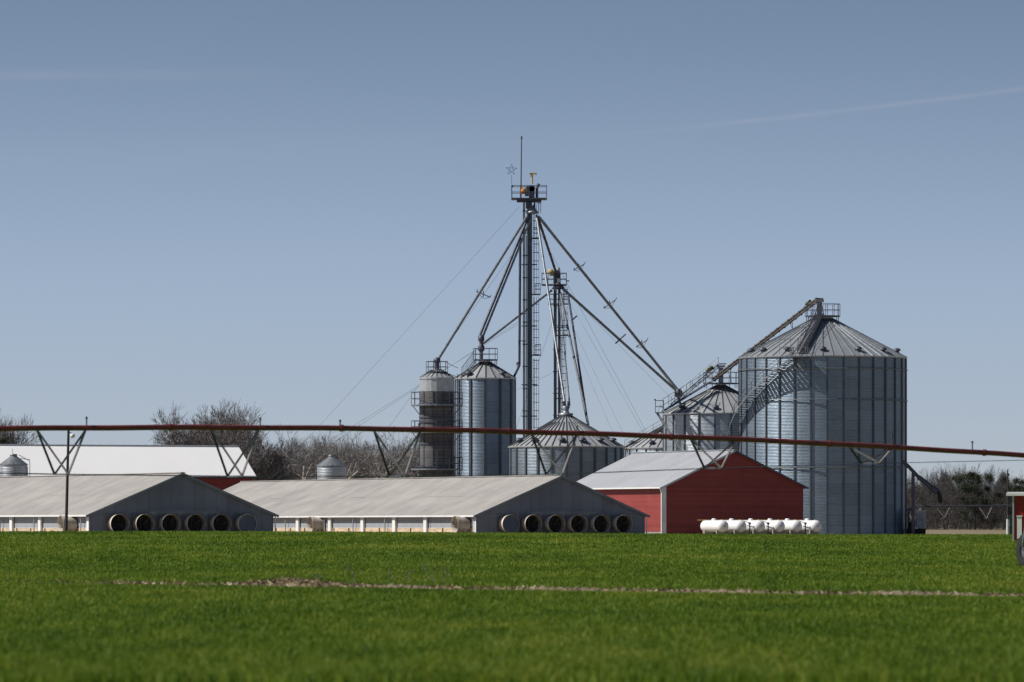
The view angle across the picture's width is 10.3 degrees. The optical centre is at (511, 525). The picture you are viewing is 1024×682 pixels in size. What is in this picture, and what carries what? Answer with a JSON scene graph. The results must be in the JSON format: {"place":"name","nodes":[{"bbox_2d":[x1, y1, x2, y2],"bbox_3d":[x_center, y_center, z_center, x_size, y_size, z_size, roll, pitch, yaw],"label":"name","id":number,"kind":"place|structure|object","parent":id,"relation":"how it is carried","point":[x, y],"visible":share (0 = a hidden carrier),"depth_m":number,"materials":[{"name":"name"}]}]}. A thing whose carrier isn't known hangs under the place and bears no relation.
{"place":"outdoors","nodes":[
{"label":"outdoors","id":0,"kind":"place"},
{"bbox_2d":[0,530,1023,681],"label":"wheat field","id":1,"kind":"structure","parent":0,"point":[473,558],"depth_m":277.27,"materials":[{"name":"plant"}]},
{"bbox_2d":[0,417,1023,566],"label":"irrigation pivot","id":2,"kind":"object","parent":1,"relation":"on","point":[670,436],"visible":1,"depth_m":180.43,"materials":[{"name":"red paint"}]},
{"bbox_2d":[99,581,1010,596],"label":"soil ridge","id":3,"kind":"structure","parent":1,"relation":"on","point":[898,592],"depth_m":123.22,"materials":[{"name":"brown soil"}]},
{"bbox_2d":[0,575,1023,596],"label":"crop residue","id":4,"kind":"object","parent":3,"relation":"on","point":[290,581],"visible":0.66,"depth_m":130.64},
{"bbox_2d":[0,0,1023,525],"label":"sky","id":5,"kind":"structure","parent":0,"point":[207,203],"materials":[{"name":"blue"}]},
{"bbox_2d":[926,527,1005,534],"bbox_3d":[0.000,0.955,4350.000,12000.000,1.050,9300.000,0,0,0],"label":"ground","id":6,"kind":"structure","parent":0,"point":[948,531],"depth_m":793.23,"materials":[{"name":"beige soil"}]},
{"bbox_2d":[0,436,10,443],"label":"evergreen tree","id":7,"kind":"object","parent":6,"relation":"on","point":[2,440],"visible":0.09,"depth_m":735.11,"materials":[{"name":"plant"}]},
{"bbox_2d":[0,449,29,476],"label":"feed bin","id":8,"kind":"object","parent":6,"relation":"on","point":[13,463],"visible":0.2,"depth_m":519.09,"materials":[{"name":"metal"}]},
{"bbox_2d":[0,410,38,443],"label":"bare tree","id":9,"kind":"object","parent":6,"relation":"on","point":[10,437],"visible":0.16,"depth_m":744.23,"materials":[{"name":"brown plant"}]},
{"bbox_2d":[64,431,74,530],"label":"utility pole","id":10,"kind":"object","parent":6,"relation":"on","point":[71,435],"visible":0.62,"depth_m":426.91,"materials":[{"name":"brown wood"}]},
{"bbox_2d":[0,444,256,489],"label":"white roofed barn","id":11,"kind":"structure","parent":6,"relation":"on","point":[124,459],"depth_m":632.66,"materials":[{"name":"paint"}]},
{"bbox_2d":[0,472,278,531],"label":"poultry house","id":12,"kind":"structure","parent":6,"relation":"on","point":[98,503],"depth_m":437.24,"materials":[{"name":"grey metal"}]},
{"bbox_2d":[145,405,223,444],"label":"bare tree","id":13,"kind":"object","parent":6,"relation":"on","point":[173,433],"visible":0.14,"depth_m":757.17,"materials":[{"name":"brown plant"}]},
{"bbox_2d":[148,398,265,449],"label":"bare tree","id":14,"kind":"object","parent":6,"relation":"on","point":[195,422],"visible":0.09,"depth_m":763.10,"materials":[{"name":"brown plant"}]},
{"bbox_2d":[182,401,277,480],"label":"bare tree","id":15,"kind":"object","parent":6,"relation":"on","point":[224,438],"visible":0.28,"depth_m":747.69,"materials":[{"name":"brown plant"}]},
{"bbox_2d":[245,421,307,480],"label":"bare tree","id":16,"kind":"object","parent":6,"relation":"on","point":[274,460],"visible":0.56,"depth_m":769.06,"materials":[{"name":"brown plant"}]},
{"bbox_2d":[261,447,293,480],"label":"bare tree","id":17,"kind":"object","parent":6,"relation":"on","point":[280,465],"visible":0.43,"depth_m":770.25,"materials":[{"name":"brown plant"}]},
{"bbox_2d":[260,438,308,479],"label":"bare tree","id":18,"kind":"object","parent":6,"relation":"on","point":[287,465],"visible":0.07,"depth_m":779.71,"materials":[{"name":"brown plant"}]},
{"bbox_2d":[282,431,310,479],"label":"bare tree","id":19,"kind":"object","parent":6,"relation":"on","point":[296,459],"visible":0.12,"depth_m":802.84,"materials":[{"name":"grey plant"}]},
{"bbox_2d":[280,444,314,479],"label":"bare tree","id":20,"kind":"object","parent":6,"relation":"on","point":[294,470],"visible":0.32,"depth_m":766.60,"materials":[{"name":"grey plant"}]},
{"bbox_2d":[288,432,334,479],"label":"bare tree","id":21,"kind":"object","parent":6,"relation":"on","point":[310,459],"visible":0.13,"depth_m":797.88,"materials":[{"name":"brown plant"}]},
{"bbox_2d":[279,436,344,478],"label":"bare tree","id":22,"kind":"object","parent":6,"relation":"on","point":[305,449],"visible":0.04,"depth_m":852.89,"materials":[{"name":"grey plant"}]},
{"bbox_2d":[300,438,327,479],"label":"bare tree","id":23,"kind":"object","parent":6,"relation":"on","point":[314,457],"visible":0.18,"depth_m":778.22,"materials":[{"name":"grey plant"}]},
{"bbox_2d":[311,434,348,469],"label":"bare tree","id":24,"kind":"object","parent":6,"relation":"on","point":[332,448],"visible":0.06,"depth_m":806.64,"materials":[{"name":"grey plant"}]},
{"bbox_2d":[294,436,367,473],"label":"bare tree","id":25,"kind":"object","parent":6,"relation":"on","point":[328,446],"visible":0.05,"depth_m":845.32,"materials":[{"name":"grey plant"}]},
{"bbox_2d":[316,454,346,479],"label":"feed bin","id":26,"kind":"object","parent":6,"relation":"on","point":[331,465],"visible":0.2,"depth_m":543.90,"materials":[{"name":"metal"}]},
{"bbox_2d":[306,434,361,478],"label":"bare tree","id":27,"kind":"object","parent":6,"relation":"on","point":[331,453],"visible":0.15,"depth_m":771.71,"materials":[{"name":"grey plant"}]},
{"bbox_2d":[278,431,392,479],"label":"bare tree","id":28,"kind":"object","parent":6,"relation":"on","point":[330,451],"visible":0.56,"depth_m":751.29,"materials":[{"name":"brown plant"}]},
{"bbox_2d":[310,436,360,479],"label":"bare tree","id":29,"kind":"object","parent":6,"relation":"on","point":[329,447],"visible":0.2,"depth_m":770.65,"materials":[{"name":"grey plant"}]},
{"bbox_2d":[337,432,367,475],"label":"bare tree","id":30,"kind":"object","parent":6,"relation":"on","point":[352,447],"visible":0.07,"depth_m":798.08,"materials":[{"name":"grey plant"}]},
{"bbox_2d":[347,451,372,478],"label":"bare tree","id":31,"kind":"object","parent":6,"relation":"on","point":[364,473],"visible":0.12,"depth_m":782.89,"materials":[{"name":"grey plant"}]},
{"bbox_2d":[342,438,380,478],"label":"bare tree","id":32,"kind":"object","parent":6,"relation":"on","point":[361,473],"visible":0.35,"depth_m":773.16,"materials":[{"name":"grey plant"}]},
{"bbox_2d":[308,432,418,478],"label":"bare tree","id":33,"kind":"object","parent":6,"relation":"on","point":[390,465],"visible":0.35,"depth_m":756.20,"materials":[{"name":"brown plant"}]},
{"bbox_2d":[346,440,397,477],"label":"bare tree","id":34,"kind":"object","parent":6,"relation":"on","point":[368,456],"visible":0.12,"depth_m":803.79,"materials":[{"name":"grey plant"}]},
{"bbox_2d":[360,444,398,477],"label":"bare tree","id":35,"kind":"object","parent":6,"relation":"on","point":[378,462],"visible":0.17,"depth_m":769.32,"materials":[{"name":"grey plant"}]},
{"bbox_2d":[361,446,398,478],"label":"bare tree","id":36,"kind":"object","parent":6,"relation":"on","point":[372,464],"visible":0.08,"depth_m":799.16,"materials":[{"name":"grey plant"}]},
{"bbox_2d":[369,443,399,473],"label":"bare tree","id":37,"kind":"object","parent":6,"relation":"on","point":[384,457],"visible":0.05,"depth_m":807.28,"materials":[{"name":"grey plant"}]},
{"bbox_2d":[368,440,403,477],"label":"bare tree","id":38,"kind":"object","parent":6,"relation":"on","point":[387,460],"visible":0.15,"depth_m":775.52,"materials":[{"name":"grey plant"}]},
{"bbox_2d":[375,435,415,477],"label":"bare tree","id":39,"kind":"object","parent":6,"relation":"on","point":[409,470],"visible":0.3,"depth_m":769.29,"materials":[{"name":"grey plant"}]},
{"bbox_2d":[383,435,416,477],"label":"bare tree","id":40,"kind":"object","parent":6,"relation":"on","point":[405,449],"visible":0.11,"depth_m":808.53,"materials":[{"name":"grey plant"}]},
{"bbox_2d":[397,443,418,477],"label":"bare tree","id":41,"kind":"object","parent":6,"relation":"on","point":[410,464],"visible":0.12,"depth_m":770.58,"materials":[{"name":"grey plant"}]},
{"bbox_2d":[406,446,418,477],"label":"bare tree","id":42,"kind":"object","parent":6,"relation":"on","point":[415,475],"visible":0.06,"depth_m":776.54,"materials":[{"name":"grey plant"}]},
{"bbox_2d":[224,475,649,533],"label":"poultry house","id":43,"kind":"structure","parent":6,"relation":"on","point":[546,504],"depth_m":472.89,"materials":[{"name":"grey metal"}]},
{"bbox_2d":[411,357,462,477],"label":"grain dryer","id":44,"kind":"object","parent":6,"relation":"on","point":[436,398],"visible":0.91,"depth_m":605.47,"materials":[{"name":"metal"}]},
{"bbox_2d":[264,136,677,480],"bbox_3d":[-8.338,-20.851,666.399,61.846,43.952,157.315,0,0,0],"label":"grain elevator","id":45,"kind":"object","parent":6,"relation":"on","point":[529,190],"visible":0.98,"depth_m":624.75,"materials":[{"name":"metal"}]},
{"bbox_2d":[454,335,515,476],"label":"grain bin","id":46,"kind":"object","parent":6,"relation":"on","point":[489,392],"visible":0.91,"depth_m":617.13,"materials":[{"name":"metal"}]},
{"bbox_2d":[396,267,682,450],"bbox_3d":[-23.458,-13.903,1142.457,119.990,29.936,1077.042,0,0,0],"label":"grain elevator","id":47,"kind":"object","parent":6,"relation":"on","point":[557,284],"visible":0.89,"depth_m":633.64,"materials":[{"name":"metal"}]},
{"bbox_2d":[508,401,623,480],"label":"grain bin","id":48,"kind":"object","parent":6,"relation":"on","point":[592,454],"visible":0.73,"depth_m":599.35,"materials":[{"name":"metal"}]},
{"bbox_2d":[624,425,662,457],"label":"grain bin","id":49,"kind":"object","parent":6,"relation":"on","point":[642,445],"visible":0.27,"depth_m":676.11,"materials":[{"name":"metal"}]},
{"bbox_2d":[624,420,662,450],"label":"inclined conveyor","id":50,"kind":"object","parent":49,"relation":"attached to","point":[660,429],"visible":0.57,"depth_m":677.85,"materials":[{"name":"metal"}]},
{"bbox_2d":[654,399,687,450],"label":"staircase","id":51,"kind":"structure","parent":6,"relation":"on","point":[668,430],"depth_m":632.12,"materials":[{"name":"metal"}]},
{"bbox_2d":[577,449,809,533],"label":"red barn","id":52,"kind":"structure","parent":6,"relation":"on","point":[678,501],"depth_m":555.67,"materials":[{"name":"paint"}]},
{"bbox_2d":[662,363,737,450],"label":"grain bin","id":53,"kind":"object","parent":6,"relation":"on","point":[707,411],"visible":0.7,"depth_m":635.05,"materials":[{"name":"metal"}]},
{"bbox_2d":[661,370,710,411],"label":"roof walkway","id":54,"kind":"structure","parent":53,"relation":"attached to","point":[685,397],"depth_m":635.90,"materials":[{"name":"metal"}]},
{"bbox_2d":[670,357,718,406],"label":"inclined conveyor","id":55,"kind":"object","parent":53,"relation":"attached to","point":[710,368],"visible":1,"depth_m":639.85,"materials":[{"name":"metal"}]},
{"bbox_2d":[700,518,728,533],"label":"propane tank","id":56,"kind":"object","parent":6,"relation":"on","point":[714,525],"visible":1,"depth_m":540.01,"materials":[{"name":"white metal"}]},
{"bbox_2d":[725,518,746,533],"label":"propane tank","id":57,"kind":"object","parent":6,"relation":"on","point":[737,526],"visible":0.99,"depth_m":540.63,"materials":[{"name":"metal"}]},
{"bbox_2d":[743,518,764,533],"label":"propane tank","id":58,"kind":"object","parent":6,"relation":"on","point":[757,526],"visible":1,"depth_m":541.23,"materials":[{"name":"metal"}]},
{"bbox_2d":[761,518,784,534],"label":"propane tank","id":59,"kind":"object","parent":6,"relation":"on","point":[776,527],"visible":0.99,"depth_m":541.97,"materials":[{"name":"metal"}]},
{"bbox_2d":[781,518,801,534],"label":"propane tank","id":60,"kind":"object","parent":6,"relation":"on","point":[793,526],"visible":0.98,"depth_m":542.82,"materials":[{"name":"metal"}]},
{"bbox_2d":[798,518,821,533],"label":"propane tank","id":61,"kind":"object","parent":6,"relation":"on","point":[813,526],"visible":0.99,"depth_m":543.56,"materials":[{"name":"metal"}]},
{"bbox_2d":[737,298,907,534],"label":"grain bin","id":62,"kind":"object","parent":6,"relation":"on","point":[846,383],"visible":0.92,"depth_m":604.29,"materials":[{"name":"metal"}]},
{"bbox_2d":[713,298,816,382],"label":"inclined conveyor","id":63,"kind":"object","parent":62,"relation":"attached to","point":[790,320],"visible":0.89,"depth_m":623.64,"materials":[{"name":"metal"}]},
{"bbox_2d":[728,306,822,449],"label":"spiral stair","id":64,"kind":"object","parent":62,"relation":"attached to","point":[816,323],"visible":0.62,"depth_m":606.00,"materials":[{"name":"metal"}]},
{"bbox_2d":[907,508,925,534],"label":"equipment cabin","id":65,"kind":"object","parent":6,"relation":"on","point":[920,519],"visible":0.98,"depth_m":608.20,"materials":[{"name":"metal"}]},
{"bbox_2d":[910,485,931,504],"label":"bare tree","id":66,"kind":"object","parent":6,"relation":"on","point":[921,495],"visible":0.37,"depth_m":863.82,"materials":[{"name":"grey plant"}]},
{"bbox_2d":[902,460,942,533],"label":"unloading auger","id":67,"kind":"object","parent":6,"relation":"on","point":[926,483],"visible":0.95,"depth_m":605.84,"materials":[{"name":"metal"}]},
{"bbox_2d":[908,468,942,492],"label":"bare tree","id":68,"kind":"object","parent":6,"relation":"on","point":[925,476],"visible":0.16,"depth_m":916.35,"materials":[{"name":"grey plant"}]},
{"bbox_2d":[916,467,936,502],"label":"bare tree","id":69,"kind":"object","parent":6,"relation":"on","point":[929,477],"visible":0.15,"depth_m":911.40,"materials":[{"name":"grey plant"}]},
{"bbox_2d":[915,479,940,529],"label":"bare tree","id":70,"kind":"object","parent":6,"relation":"on","point":[924,496],"visible":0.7,"depth_m":853.19,"materials":[{"name":"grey plant"}]},
{"bbox_2d":[910,478,947,529],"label":"bare tree","id":71,"kind":"object","parent":6,"relation":"on","point":[928,493],"visible":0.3,"depth_m":868.34,"materials":[{"name":"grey plant"}]},
{"bbox_2d":[917,476,943,528],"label":"bare tree","id":72,"kind":"object","parent":6,"relation":"on","point":[928,490],"visible":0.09,"depth_m":882.11,"materials":[{"name":"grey plant"}]},
{"bbox_2d":[921,471,954,525],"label":"bare tree","id":73,"kind":"object","parent":6,"relation":"on","point":[927,476],"visible":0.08,"depth_m":907.42,"materials":[{"name":"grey plant"}]},
{"bbox_2d":[920,488,957,529],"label":"bare tree","id":74,"kind":"object","parent":6,"relation":"on","point":[938,505],"visible":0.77,"depth_m":858.48,"materials":[{"name":"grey plant"}]},
{"bbox_2d":[928,465,959,528],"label":"bare tree","id":75,"kind":"object","parent":6,"relation":"on","point":[944,482],"visible":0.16,"depth_m":884.11,"materials":[{"name":"grey plant"}]},
{"bbox_2d":[943,480,962,528],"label":"bare tree","id":76,"kind":"object","parent":6,"relation":"on","point":[951,498],"visible":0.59,"depth_m":863.75,"materials":[{"name":"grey plant"}]},
{"bbox_2d":[907,505,1011,528],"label":"irrigation pivot","id":77,"kind":"object","parent":6,"relation":"on","point":[949,506],"visible":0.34,"depth_m":628.92,"materials":[{"name":"metal"}]},
{"bbox_2d":[907,469,1015,529],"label":"undergrowth","id":78,"kind":"object","parent":6,"relation":"on","point":[952,519],"visible":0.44,"depth_m":857.07,"materials":[{"name":"plant"}]},
{"bbox_2d":[949,464,980,524],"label":"bare tree","id":79,"kind":"object","parent":6,"relation":"on","point":[959,484],"visible":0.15,"depth_m":883.90,"materials":[{"name":"grey plant"}]},
{"bbox_2d":[953,471,977,528],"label":"bare tree","id":80,"kind":"object","parent":6,"relation":"on","point":[963,490],"visible":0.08,"depth_m":878.89,"materials":[{"name":"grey plant"}]},
{"bbox_2d":[949,463,982,526],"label":"bare tree","id":81,"kind":"object","parent":6,"relation":"on","point":[965,472],"visible":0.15,"depth_m":913.42,"materials":[{"name":"grey plant"}]},
{"bbox_2d":[956,485,992,529],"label":"bare tree","id":82,"kind":"object","parent":6,"relation":"on","point":[977,501],"visible":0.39,"depth_m":860.20,"materials":[{"name":"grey plant"}]},
{"bbox_2d":[964,481,991,529],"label":"bare tree","id":83,"kind":"object","parent":6,"relation":"on","point":[978,501],"visible":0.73,"depth_m":857.36,"materials":[{"name":"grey plant"}]},
{"bbox_2d":[950,470,1009,529],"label":"evergreen tree","id":84,"kind":"object","parent":6,"relation":"on","point":[973,477],"visible":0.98,"depth_m":849.49,"materials":[{"name":"green plant"}]},
{"bbox_2d":[979,472,997,527],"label":"bare tree","id":85,"kind":"object","parent":6,"relation":"on","point":[983,491],"visible":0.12,"depth_m":885.17,"materials":[{"name":"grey plant"}]},
{"bbox_2d":[981,477,1002,518],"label":"bare tree","id":86,"kind":"object","parent":6,"relation":"on","point":[990,486],"visible":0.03,"depth_m":909.45,"materials":[{"name":"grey plant"}]},
{"bbox_2d":[980,483,1008,529],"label":"bare tree","id":87,"kind":"object","parent":6,"relation":"on","point":[995,503],"visible":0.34,"depth_m":866.57,"materials":[{"name":"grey plant"}]},
{"bbox_2d":[975,464,1013,495],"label":"bare tree","id":88,"kind":"object","parent":6,"relation":"on","point":[992,468],"visible":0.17,"depth_m":923.08,"materials":[{"name":"grey plant"}]},
{"bbox_2d":[987,492,1010,523],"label":"bare tree","id":89,"kind":"object","parent":6,"relation":"on","point":[998,506],"visible":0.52,"depth_m":858.80,"materials":[{"name":"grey plant"}]},
{"bbox_2d":[1001,496,1011,529],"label":"bare tree","id":90,"kind":"object","parent":6,"relation":"on","point":[1005,513],"visible":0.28,"depth_m":858.70,"materials":[{"name":"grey plant"}]},
{"bbox_2d":[1007,469,1008,513],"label":"utility pole","id":91,"kind":"object","parent":6,"relation":"on","point":[1007,490],"visible":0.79,"depth_m":699.92,"materials":[{"name":"brown wood"}]},
{"bbox_2d":[994,477,1023,517],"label":"evergreen tree","id":92,"kind":"object","parent":6,"relation":"on","point":[1019,488],"visible":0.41,"depth_m":849.22,"materials":[{"name":"green plant"}]},
{"bbox_2d":[1006,514,1011,533],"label":"marker post","id":93,"kind":"object","parent":6,"relation":"on","point":[1009,526],"visible":0.76,"depth_m":414.97,"materials":[{"name":"white paint"}]},
{"bbox_2d":[1006,492,1023,540],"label":"red shed","id":94,"kind":"structure","parent":6,"relation":"on","point":[1017,514],"depth_m":337.90,"materials":[{"name":"red metal"}]},
{"bbox_2d":[1022,517,1023,533],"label":"door","id":95,"kind":"structure","parent":94,"relation":"in","point":[1022,517],"depth_m":337.89,"materials":[{"name":"red"}]}
]}

